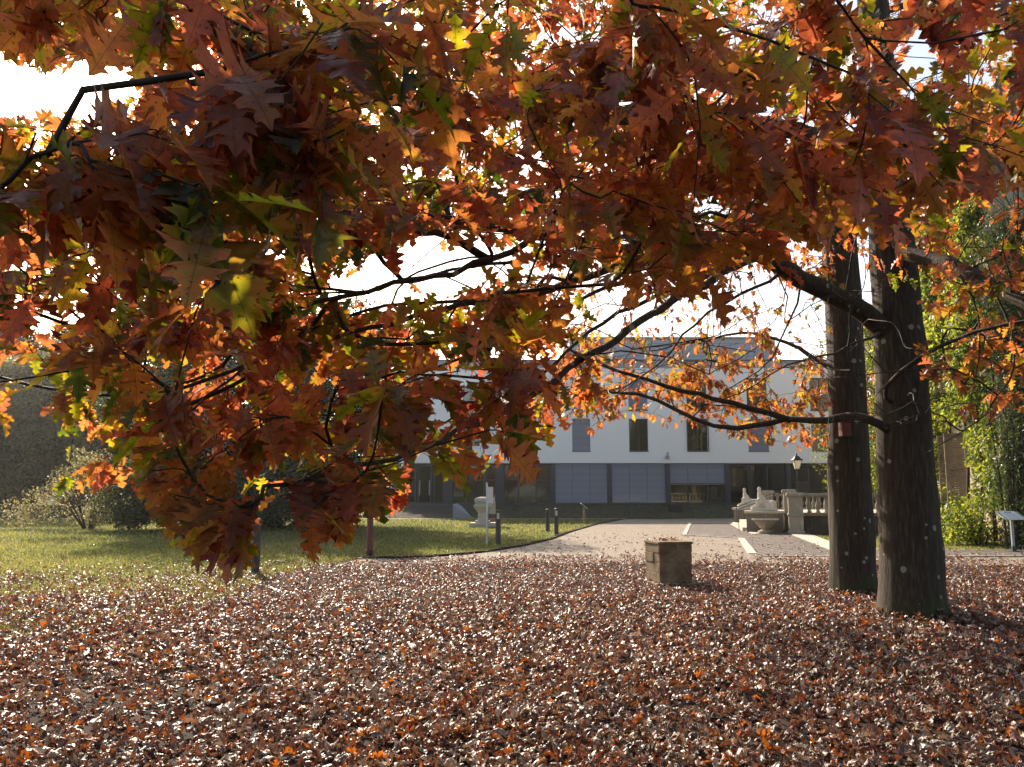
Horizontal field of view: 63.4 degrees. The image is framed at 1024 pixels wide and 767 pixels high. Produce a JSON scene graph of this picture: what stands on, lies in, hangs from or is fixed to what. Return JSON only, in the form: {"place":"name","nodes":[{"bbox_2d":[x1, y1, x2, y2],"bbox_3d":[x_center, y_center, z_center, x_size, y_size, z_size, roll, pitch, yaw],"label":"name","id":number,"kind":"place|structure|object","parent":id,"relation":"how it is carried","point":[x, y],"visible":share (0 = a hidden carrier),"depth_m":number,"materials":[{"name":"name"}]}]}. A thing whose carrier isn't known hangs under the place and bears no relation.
{"place":"outdoors","nodes":[
{"label":"outdoors","id":0,"kind":"place"},
{"bbox_2d":[0,494,618,638],"bbox_3d":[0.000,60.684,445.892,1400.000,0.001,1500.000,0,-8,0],"label":"ground","id":1,"kind":"structure","parent":0,"point":[518,534],"depth_m":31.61,"materials":[{"name":"plant"}]},
{"bbox_2d":[0,328,62,472],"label":"tree","id":2,"kind":"object","parent":1,"relation":"on","point":[21,338],"depth_m":77.31,"materials":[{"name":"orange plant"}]},
{"bbox_2d":[0,350,103,504],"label":"tree","id":3,"kind":"object","parent":1,"relation":"on","point":[31,450],"visible":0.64,"depth_m":59.44,"materials":[{"name":"green plant"}]},
{"bbox_2d":[25,329,121,504],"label":"tree","id":4,"kind":"object","parent":1,"relation":"on","point":[74,491],"visible":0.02,"depth_m":78.97,"materials":[{"name":"green plant"}]},
{"bbox_2d":[0,446,158,528],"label":"spreading shrub","id":5,"kind":"object","parent":1,"relation":"on","point":[92,524],"visible":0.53,"depth_m":37.28,"materials":[{"name":"green plant"}]},
{"bbox_2d":[37,328,162,503],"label":"tree","id":6,"kind":"object","parent":1,"relation":"on","point":[103,447],"visible":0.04,"depth_m":63.03,"materials":[{"name":"green plant"}]},
{"bbox_2d":[0,466,388,504],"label":"woodland","id":7,"kind":"object","parent":1,"relation":"on","point":[81,496],"visible":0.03,"depth_m":101.42,"materials":[{"name":"green plant"}]},
{"bbox_2d":[84,297,307,497],"bbox_3d":[-14.831,0.945,39.417,11.065,11.884,10.164,-5,-9,34],"label":"tree","id":8,"kind":"object","parent":1,"relation":"on","point":[166,374],"visible":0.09,"depth_m":37.45,"materials":[{"name":"green plant"}]},
{"bbox_2d":[87,459,316,530],"bbox_3d":[-13.381,4.815,36.152,9.898,3.312,3.821,0,-8,0],"label":"undergrowth shrub","id":9,"kind":"object","parent":1,"relation":"on","point":[133,513],"visible":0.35,"depth_m":35.47,"materials":[{"name":"green plant"}]},
{"bbox_2d":[250,518,260,573],"bbox_3d":[-5.119,3.264,16.570,0.188,1.120,0.188,0,-8,0],"label":"bollard light","id":10,"kind":"object","parent":1,"relation":"on","point":[255,560],"visible":0.49,"depth_m":16.52,"materials":[{"name":"paint"}]},
{"bbox_2d":[206,272,387,527],"bbox_3d":[-11.598,0.428,40.803,10.911,13.443,9.431,3,-8,-23],"label":"tree","id":11,"kind":"object","parent":1,"relation":"on","point":[290,461],"visible":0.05,"depth_m":39.09,"materials":[{"name":"green plant"}]},
{"bbox_2d":[288,288,441,487],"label":"tree","id":12,"kind":"object","parent":1,"relation":"on","point":[332,389],"visible":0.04,"depth_m":41.26,"materials":[{"name":"green plant"}]},
{"bbox_2d":[365,519,373,556],"bbox_3d":[-3.602,3.875,20.991,0.250,1.070,0.250,0,-8,0],"label":"red post","id":13,"kind":"object","parent":1,"relation":"on","point":[369,550],"visible":0.73,"depth_m":20.92,"materials":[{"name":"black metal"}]},
{"bbox_2d":[403,503,472,517],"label":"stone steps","id":14,"kind":"structure","parent":1,"relation":"on","point":[457,510],"depth_m":56.27,"materials":[{"name":"stone"}]},
{"bbox_2d":[470,497,495,527],"bbox_3d":[-1.374,6.140,39.609,1.240,1.430,1.200,0,-8,0],"label":"stone font","id":15,"kind":"object","parent":1,"relation":"on","point":[480,508],"visible":0.83,"depth_m":39.30,"materials":[{"name":"stone"}]},
{"bbox_2d":[486,481,492,543],"bbox_3d":[-0.712,4.120,26.361,0.078,1.995,0.532,-3,-8,20],"label":"sign post","id":16,"kind":"object","parent":1,"relation":"on","point":[489,494],"visible":0.91,"depth_m":26.20,"materials":[{"name":"grey metal"}]},
{"bbox_2d":[361,519,623,558],"bbox_3d":[2.569,6.242,35.181,2.364,0.065,32.270,-3,-8,19],"label":"lawn edge","id":17,"kind":"object","parent":1,"relation":"on","point":[493,549],"visible":0.98,"depth_m":23.27,"materials":[{"name":"soil"}]},
{"bbox_2d":[495,510,500,544],"bbox_3d":[-0.432,4.504,25.850,0.188,1.100,0.188,0,-8,0],"label":"bollard light","id":18,"kind":"object","parent":1,"relation":"on","point":[498,529],"visible":0.97,"depth_m":25.79,"materials":[{"name":"paint"}]},
{"bbox_2d":[0,0,1023,340],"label":"oak tree","id":19,"kind":"object","parent":1,"relation":"on","point":[272,148],"visible":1,"depth_m":2.27,"materials":[{"name":"orange plant"}]},
{"bbox_2d":[0,531,1023,601],"bbox_3d":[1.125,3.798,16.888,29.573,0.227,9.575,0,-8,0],"label":"fallen leaves","id":20,"kind":"object","parent":1,"relation":"on","point":[981,586],"visible":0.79,"depth_m":14.81,"materials":[{"name":"brown plant"}]},
{"bbox_2d":[546,509,549,531],"bbox_3d":[1.480,5.707,34.435,0.188,0.970,0.188,0,-8,0],"label":"bollard light","id":21,"kind":"object","parent":1,"relation":"on","point":[547,520],"visible":0.83,"depth_m":34.38,"materials":[{"name":"paint"}]},
{"bbox_2d":[554,508,558,534],"bbox_3d":[1.722,5.369,32.148,0.188,1.040,0.188,0,-8,0],"label":"bollard light","id":22,"kind":"object","parent":1,"relation":"on","point":[556,529],"visible":0.88,"depth_m":32.09,"materials":[{"name":"paint"}]},
{"bbox_2d":[581,503,587,523],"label":"info lectern","id":23,"kind":"object","parent":1,"relation":"on","point":[584,514],"visible":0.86,"depth_m":43.09,"materials":[{"name":"white paint"}]},
{"bbox_2d":[392,311,827,504],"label":"office building","id":24,"kind":"structure","parent":1,"relation":"on","point":[640,460],"depth_m":62.10,"materials":[{"name":"paint"}]},
{"bbox_2d":[403,463,443,503],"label":"glass door","id":25,"kind":"structure","parent":24,"relation":"in","point":[415,464],"depth_m":61.77,"materials":[{"name":"grey metal"}]},
{"bbox_2d":[463,387,479,445],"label":"window","id":26,"kind":"structure","parent":24,"relation":"in","point":[464,387],"depth_m":62.21,"materials":[{"name":"grey metal"}]},
{"bbox_2d":[452,463,495,503],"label":"shop window","id":27,"kind":"structure","parent":24,"relation":"in","point":[491,464],"depth_m":61.82,"materials":[{"name":"grey metal"}]},
{"bbox_2d":[515,486,534,501],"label":"tube sculpture","id":28,"kind":"object","parent":24,"relation":"in","point":[526,495],"visible":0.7,"depth_m":62.60,"materials":[{"name":"white paint"}]},
{"bbox_2d":[503,463,550,503],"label":"shop window","id":29,"kind":"structure","parent":24,"relation":"in","point":[504,464],"depth_m":61.85,"materials":[{"name":"grey metal"}]},
{"bbox_2d":[543,494,549,501],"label":"display plinth","id":30,"kind":"structure","parent":24,"relation":"in","point":[546,497],"depth_m":62.75,"materials":[{"name":"white paint"}]},
{"bbox_2d":[572,378,589,410],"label":"window","id":31,"kind":"structure","parent":24,"relation":"in","point":[573,378],"depth_m":62.38,"materials":[{"name":"grey metal"}]},
{"bbox_2d":[555,463,606,503],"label":"shop window","id":32,"kind":"structure","parent":24,"relation":"in","point":[572,471],"depth_m":61.70,"materials":[{"name":"grey metal"}]},
{"bbox_2d":[572,419,590,451],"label":"window","id":33,"kind":"structure","parent":24,"relation":"in","point":[575,448],"depth_m":62.11,"materials":[{"name":"grey metal"}]},
{"bbox_2d":[628,378,647,410],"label":"window","id":34,"kind":"structure","parent":24,"relation":"in","point":[635,385],"depth_m":62.44,"materials":[{"name":"grey metal"}]},
{"bbox_2d":[629,419,648,451],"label":"window","id":35,"kind":"structure","parent":24,"relation":"in","point":[638,450],"depth_m":62.12,"materials":[{"name":"grey metal"}]},
{"bbox_2d":[612,463,665,503],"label":"shop window","id":36,"kind":"structure","parent":24,"relation":"in","point":[628,471],"depth_m":61.70,"materials":[{"name":"grey metal"}]},
{"bbox_2d":[691,497,699,501],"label":"display plinth","id":37,"kind":"structure","parent":24,"relation":"in","point":[695,499],"depth_m":62.74,"materials":[{"name":"white paint"}]},
{"bbox_2d":[686,419,708,451],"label":"window","id":38,"kind":"structure","parent":24,"relation":"in","point":[697,450],"depth_m":62.02,"materials":[{"name":"grey metal"}]},
{"bbox_2d":[670,463,724,503],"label":"shop window","id":39,"kind":"structure","parent":24,"relation":"in","point":[687,471],"depth_m":61.82,"materials":[{"name":"grey metal"}]},
{"bbox_2d":[708,487,717,501],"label":"display plinth","id":40,"kind":"structure","parent":24,"relation":"in","point":[713,496],"depth_m":62.80,"materials":[{"name":"white paint"}]},
{"bbox_2d":[746,378,765,407],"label":"window","id":41,"kind":"structure","parent":24,"relation":"in","point":[750,378],"depth_m":62.65,"materials":[{"name":"grey metal"}]},
{"bbox_2d":[729,463,785,503],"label":"shop window","id":42,"kind":"structure","parent":24,"relation":"in","point":[766,478],"depth_m":62.06,"materials":[{"name":"grey glass"}]},
{"bbox_2d":[748,419,769,451],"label":"window","id":43,"kind":"structure","parent":24,"relation":"in","point":[753,448],"depth_m":62.03,"materials":[{"name":"grey glass"}]},
{"bbox_2d":[795,481,807,501],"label":"display plinth","id":44,"kind":"structure","parent":24,"relation":"in","point":[803,486],"depth_m":62.87,"materials":[{"name":"white paint"}]},
{"bbox_2d":[790,463,827,503],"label":"shop window","id":45,"kind":"structure","parent":24,"relation":"in","point":[802,464],"depth_m":62.02,"materials":[{"name":"grey metal"}]},
{"bbox_2d":[810,378,827,410],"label":"window","id":46,"kind":"structure","parent":24,"relation":"in","point":[810,378],"depth_m":62.56,"materials":[{"name":"grey metal"}]},
{"bbox_2d":[811,425,827,451],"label":"window","id":47,"kind":"structure","parent":24,"relation":"in","point":[821,450],"depth_m":62.02,"materials":[{"name":"grey metal"}]},
{"bbox_2d":[806,424,876,507],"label":"green shrub","id":48,"kind":"object","parent":1,"relation":"on","point":[826,458],"visible":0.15,"depth_m":46.14,"materials":[{"name":"green plant"}]},
{"bbox_2d":[812,331,874,502],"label":"tree","id":49,"kind":"object","parent":1,"relation":"on","point":[822,342],"depth_m":84.45,"materials":[{"name":"green plant"}]},
{"bbox_2d":[778,509,942,533],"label":"stone terrace","id":50,"kind":"structure","parent":1,"relation":"on","point":[815,523],"depth_m":32.40,"materials":[{"name":"stone"}]},
{"bbox_2d":[790,452,802,492],"bbox_3d":[13.700,4.678,39.730,0.460,2.760,0.460,0,-8,0],"label":"street lantern","id":51,"kind":"object","parent":50,"relation":"on","point":[796,460],"visible":0.72,"depth_m":39.71,"materials":[{"name":"black metal"}]},
{"bbox_2d":[773,493,874,508],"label":"balustrade","id":52,"kind":"object","parent":50,"relation":"on","point":[813,501],"visible":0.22,"depth_m":42.10,"materials":[{"name":"stone"}]},
{"bbox_2d":[804,493,951,513],"bbox_3d":[14.005,4.606,31.736,5.379,0.800,0.360,-2,-8,15],"label":"balustrade","id":53,"kind":"object","parent":50,"relation":"on","point":[816,496],"visible":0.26,"depth_m":32.19,"materials":[{"name":"stone"}]},
{"bbox_2d":[866,370,876,478],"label":"tree","id":54,"kind":"object","parent":1,"relation":"on","point":[873,435],"visible":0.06,"depth_m":49.87,"materials":[{"name":"green plant"}]},
{"bbox_2d":[760,555,1023,556],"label":"path edging","id":55,"kind":"object","parent":1,"relation":"on","point":[878,555],"visible":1,"depth_m":21.06,"materials":[{"name":"stone"}]},
{"bbox_2d":[864,65,1023,546],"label":"old house","id":56,"kind":"structure","parent":1,"relation":"on","point":[952,451],"depth_m":29.30,"materials":[{"name":"plant"}]},
{"bbox_2d":[864,341,874,376],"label":"window","id":57,"kind":"structure","parent":56,"relation":"in","point":[864,341],"depth_m":51.31,"materials":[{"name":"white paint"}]},
{"bbox_2d":[870,389,875,428],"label":"window","id":58,"kind":"structure","parent":56,"relation":"in","point":[873,389],"depth_m":48.40,"materials":[{"name":"white paint"}]},
{"bbox_2d":[863,192,1005,545],"bbox_3d":[17.530,0.442,37.361,2.873,12.455,25.809,-2,-8,18],"label":"climbing plant","id":59,"kind":"object","parent":56,"relation":"attached to","point":[976,462],"visible":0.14,"depth_m":26.83,"materials":[{"name":"green plant"}]},
{"bbox_2d":[933,329,953,393],"bbox_3d":[16.058,-0.761,30.427,0.940,2.340,1.231,-2,-8,17],"label":"window","id":60,"kind":"structure","parent":56,"relation":"in","point":[940,371],"depth_m":29.89,"materials":[{"name":"white paint"}]},
{"bbox_2d":[937,433,966,502],"bbox_3d":[16.058,3.081,29.918,0.940,2.490,1.231,-2,-8,17],"label":"window","id":61,"kind":"structure","parent":56,"relation":"in","point":[952,461],"depth_m":29.50,"materials":[{"name":"paint"}]},
{"bbox_2d":[3,518,733,518],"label":"gravel footpath","id":62,"kind":"structure","parent":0,"point":[530,518],"depth_m":52.73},
{"bbox_2d":[0,504,823,517],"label":"grass bank","id":63,"kind":"structure","parent":0,"point":[577,510],"depth_m":55.55,"materials":[{"name":"green plant"}]},
{"bbox_2d":[385,502,823,517],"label":"ground cover","id":64,"kind":"object","parent":63,"relation":"on","point":[614,509],"visible":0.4,"depth_m":56.54,"materials":[{"name":"green plant"}]},
{"bbox_2d":[667,504,682,511],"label":"vent box","id":65,"kind":"object","parent":63,"relation":"on","point":[674,507],"visible":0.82,"depth_m":55.58,"materials":[{"name":"black metal"}]},
{"bbox_2d":[0,562,1023,766],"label":"leaf covered soil","id":66,"kind":"structure","parent":0,"point":[34,716],"depth_m":6.61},
{"bbox_2d":[0,658,1023,766],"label":"fallen leaves","id":67,"kind":"object","parent":66,"relation":"on","point":[66,741],"visible":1,"depth_m":5.68,"materials":[{"name":"brown plant"}]},
{"bbox_2d":[0,591,1023,677],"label":"fallen leaves","id":68,"kind":"object","parent":66,"relation":"on","point":[87,651],"visible":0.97,"depth_m":9.00,"materials":[{"name":"brown plant"}]},
{"bbox_2d":[641,540,706,585],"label":"masonry plinth","id":69,"kind":"structure","parent":66,"relation":"on","point":[669,561],"depth_m":14.59,"materials":[{"name":"beige stone"}]},
{"bbox_2d":[647,536,678,540],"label":"fallen leaves","id":70,"kind":"object","parent":69,"relation":"on","point":[666,539],"visible":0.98,"depth_m":14.96,"materials":[{"name":"brown plant"}]},
{"bbox_2d":[706,581,1016,605],"bbox_3d":[5.622,3.312,13.049,4.400,0.085,4.000,0,-8,0],"label":"soil mound","id":71,"kind":"object","parent":66,"relation":"on","point":[982,598],"visible":0.03,"depth_m":12.85,"materials":[{"name":"brown soil"}]},
{"bbox_2d":[7,0,1023,593],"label":"oak tree","id":72,"kind":"object","parent":71,"relation":"on","point":[851,542],"visible":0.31,"depth_m":13.22,"materials":[{"name":"brown plant"}]},
{"bbox_2d":[838,420,852,436],"bbox_3d":[5.316,0.707,13.218,0.180,0.270,0.190,0,-8,0],"label":"nest box","id":73,"kind":"object","parent":72,"relation":"attached to","point":[844,429],"visible":0.84,"depth_m":13.15,"materials":[{"name":"brown wood"}]},
{"bbox_2d":[783,601,1023,641],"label":"soil mound","id":74,"kind":"object","parent":66,"relation":"on","point":[963,623],"visible":0.04,"depth_m":9.86,"materials":[{"name":"brown soil"}]},
{"bbox_2d":[0,0,1023,620],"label":"oak tree","id":75,"kind":"object","parent":74,"relation":"on","point":[100,348],"visible":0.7,"depth_m":4.31,"materials":[{"name":"orange plant"}]},
{"bbox_2d":[0,0,1023,450],"label":"sky","id":76,"kind":"structure","parent":0,"point":[54,88],"materials":[{"name":"white"}]},
{"bbox_2d":[340,518,1023,565],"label":"gravel drive","id":77,"kind":"structure","parent":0,"point":[630,529],"depth_m":25.50,"materials":[{"name":"beige gravel"}]},
{"bbox_2d":[682,523,691,534],"bbox_3d":[8.079,6.643,38.078,0.160,0.030,13.141,-2,-8,13],"label":"path edging","id":78,"kind":"object","parent":77,"relation":"on","point":[685,532],"visible":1,"depth_m":36.15,"materials":[{"name":"stone"}]},
{"bbox_2d":[685,535,736,537],"bbox_3d":[7.359,5.641,30.512,0.120,0.030,2.564,5,-9,-34],"label":"path edging","id":79,"kind":"object","parent":77,"relation":"on","point":[710,536],"visible":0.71,"depth_m":30.48,"materials":[{"name":"stone"}]},
{"bbox_2d":[732,507,750,521],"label":"statue plinth","id":80,"kind":"structure","parent":77,"relation":"on","point":[742,514],"depth_m":41.51,"materials":[{"name":"stone"}]},
{"bbox_2d":[737,488,755,507],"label":"sphinx statue","id":81,"kind":"object","parent":80,"relation":"on","point":[746,499],"visible":0.65,"depth_m":41.75,"materials":[{"name":"stone"}]},
{"bbox_2d":[738,538,756,553],"bbox_3d":[7.255,5.000,25.671,0.220,0.030,7.863,-2,-8,13],"label":"path edging","id":82,"kind":"object","parent":77,"relation":"on","point":[749,549],"visible":0.93,"depth_m":24.61,"materials":[{"name":"stone"}]},
{"bbox_2d":[732,515,783,530],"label":"terrace stairs","id":83,"kind":"structure","parent":77,"relation":"on","point":[742,525],"depth_m":37.95,"materials":[{"name":"stone"}]},
{"bbox_2d":[744,510,784,532],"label":"statue plinth","id":84,"kind":"structure","parent":77,"relation":"on","point":[753,526],"depth_m":33.86,"materials":[{"name":"stone"}]},
{"bbox_2d":[751,487,777,510],"bbox_3d":[10.448,4.785,34.370,1.078,1.007,0.537,-2,-8,17],"label":"sphinx statue","id":85,"kind":"object","parent":84,"relation":"on","point":[763,503],"visible":1,"depth_m":34.18,"materials":[{"name":"stone"}]},
{"bbox_2d":[752,518,778,533],"bbox_3d":[10.140,5.698,33.117,1.060,0.578,1.060,0,-8,0],"label":"stone basin","id":86,"kind":"object","parent":77,"relation":"on","point":[765,525],"visible":0.99,"depth_m":32.85,"materials":[{"name":"stone"}]},
{"bbox_2d":[761,490,773,500],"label":"stone pier","id":87,"kind":"structure","parent":77,"relation":"on","point":[765,492],"depth_m":41.67,"materials":[{"name":"stone"}]},
{"bbox_2d":[781,489,795,531],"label":"stone pier","id":88,"kind":"structure","parent":77,"relation":"on","point":[786,519],"depth_m":34.11,"materials":[{"name":"stone"}]},
{"bbox_2d":[687,523,1023,554],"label":"brick path","id":89,"kind":"structure","parent":0,"point":[717,529],"depth_m":27.54,"materials":[{"name":"grey brick"}]},
{"bbox_2d":[738,493,781,524],"bbox_3d":[10.742,5.403,35.142,2.320,1.718,0.039,0,-8,2],"label":"handrail","id":90,"kind":"object","parent":89,"relation":"on","point":[752,504],"visible":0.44,"depth_m":35.19,"materials":[{"name":"black metal"}]},
{"bbox_2d":[787,532,828,548],"bbox_3d":[10.336,5.353,28.354,0.765,0.034,10.571,-2,-8,13],"label":"stone path strip","id":91,"kind":"object","parent":89,"relation":"on","point":[819,541],"visible":0.43,"depth_m":28.27,"materials":[{"name":"white stone"}]},
{"bbox_2d":[786,493,805,534],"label":"stone pier","id":92,"kind":"structure","parent":91,"relation":"on","point":[795,514],"depth_m":32.20,"materials":[{"name":"stone"}]},
{"bbox_2d":[876,550,1023,550],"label":"path edging","id":93,"kind":"object","parent":89,"relation":"on","point":[977,550],"depth_m":23.05,"materials":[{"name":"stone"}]},
{"bbox_2d":[995,511,1023,551],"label":"info board","id":94,"kind":"object","parent":89,"relation":"on","point":[1011,516],"visible":0.98,"depth_m":22.79,"materials":[{"name":"grey metal"}]},
{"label":"stone path strip","id":95,"kind":"structure","parent":89,"relation":"on","visible":0},
{"bbox_2d":[736,491,780,518],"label":"handrail","id":96,"kind":"object","parent":95,"relation":"on","point":[754,500],"visible":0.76,"depth_m":40.75,"materials":[{"name":"black metal"}]},
{"label":"grass strip soil","id":97,"kind":"structure","parent":0,"visible":0},
{"bbox_2d":[809,532,1018,549],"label":"grass","id":98,"kind":"structure","parent":97,"relation":"on","point":[992,546],"depth_m":24.49,"materials":[{"name":"green plant"}]},
{"bbox_2d":[940,486,1010,545],"bbox_3d":[14.664,4.107,25.593,3.620,1.967,2.389,0,-8,0],"label":"fern like shrub","id":99,"kind":"object","parent":97,"relation":"on","point":[953,502],"visible":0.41,"depth_m":25.37,"materials":[{"name":"green plant"}]},
{"bbox_2d":[961,193,1023,549],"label":"evergreen shrub","id":100,"kind":"object","parent":97,"relation":"on","point":[1014,470],"visible":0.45,"depth_m":24.17,"materials":[{"name":"green plant"}]}
]}

